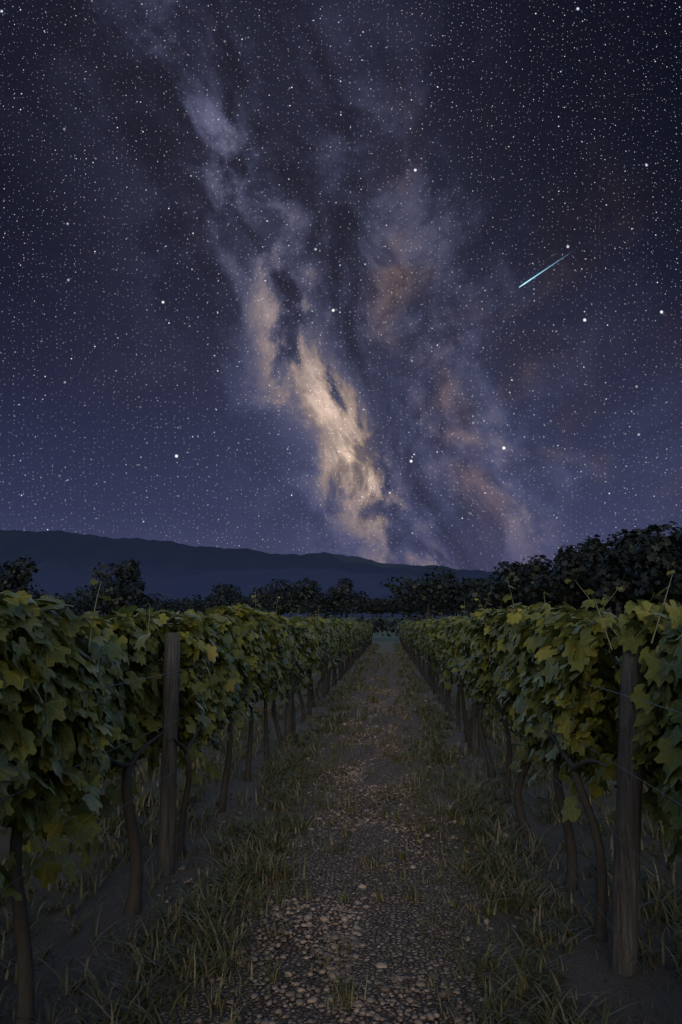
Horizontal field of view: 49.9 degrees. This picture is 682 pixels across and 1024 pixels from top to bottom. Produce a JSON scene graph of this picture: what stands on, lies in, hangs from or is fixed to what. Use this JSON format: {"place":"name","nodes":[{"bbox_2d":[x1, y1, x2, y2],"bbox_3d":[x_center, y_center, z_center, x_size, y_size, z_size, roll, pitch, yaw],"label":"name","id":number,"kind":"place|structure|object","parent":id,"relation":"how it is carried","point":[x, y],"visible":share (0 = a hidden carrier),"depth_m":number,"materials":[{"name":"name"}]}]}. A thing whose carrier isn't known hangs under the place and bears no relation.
{"place":"outdoors","nodes":[
{"label":"outdoors","id":0,"kind":"place"},
{"bbox_2d":[0,530,548,580],"bbox_3d":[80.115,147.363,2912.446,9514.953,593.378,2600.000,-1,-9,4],"label":"mountains","id":1,"kind":"structure","parent":0,"point":[59,552],"depth_m":3759.69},
{"bbox_2d":[2,568,669,617],"bbox_3d":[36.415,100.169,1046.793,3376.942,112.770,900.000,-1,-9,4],"label":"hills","id":2,"kind":"structure","parent":0,"point":[182,587],"depth_m":1261.37,"materials":[{"name":"blue"}]},
{"bbox_2d":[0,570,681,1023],"bbox_3d":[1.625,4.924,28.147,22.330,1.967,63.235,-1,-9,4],"label":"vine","id":3,"kind":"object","parent":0,"point":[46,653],"depth_m":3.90,"materials":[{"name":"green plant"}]},
{"bbox_2d":[54,573,672,649],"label":"vine shoots","id":4,"kind":"object","parent":3,"relation":"attached to","point":[654,633],"visible":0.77,"depth_m":3.46,"materials":[{"name":"green plant"}]},
{"bbox_2d":[0,614,681,1023],"bbox_3d":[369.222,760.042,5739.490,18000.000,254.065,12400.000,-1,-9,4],"label":"ground","id":5,"kind":"structure","parent":0,"point":[396,924],"depth_m":3.96,"materials":[{"name":"brown soil"}]},
{"bbox_2d":[0,642,681,1023],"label":"grass","id":6,"kind":"structure","parent":5,"relation":"on","point":[262,860],"depth_m":4.32,"materials":[{"name":"green plant"}]},
{"bbox_2d":[0,520,681,636],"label":"tree line","id":7,"kind":"object","parent":5,"relation":"on","point":[648,559],"depth_m":111.72,"materials":[{"name":"green plant"}]},
{"bbox_2d":[81,678,626,1023],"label":"pebbles","id":8,"kind":"object","parent":5,"relation":"on","point":[332,937],"visible":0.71,"depth_m":3.68,"materials":[{"name":"gravel"}]},
{"bbox_2d":[158,629,646,975],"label":"trellis posts","id":9,"kind":"object","parent":5,"relation":"on","point":[624,920],"visible":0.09,"depth_m":3.37,"materials":[{"name":"brown wood"}]},
{"bbox_2d":[0,639,681,1021],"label":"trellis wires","id":10,"kind":"object","parent":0,"point":[280,733],"visible":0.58,"depth_m":3.30,"materials":[{"name":"grey metal"}]},
{"bbox_2d":[0,0,681,571],"label":"sky","id":11,"kind":"structure","parent":0,"point":[264,264],"materials":[{"name":"blue"}]},
{"bbox_2d":[520,252,570,286],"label":"meteor","id":12,"kind":"object","parent":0,"point":[542,271],"visible":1,"depth_m":8278.41}
]}

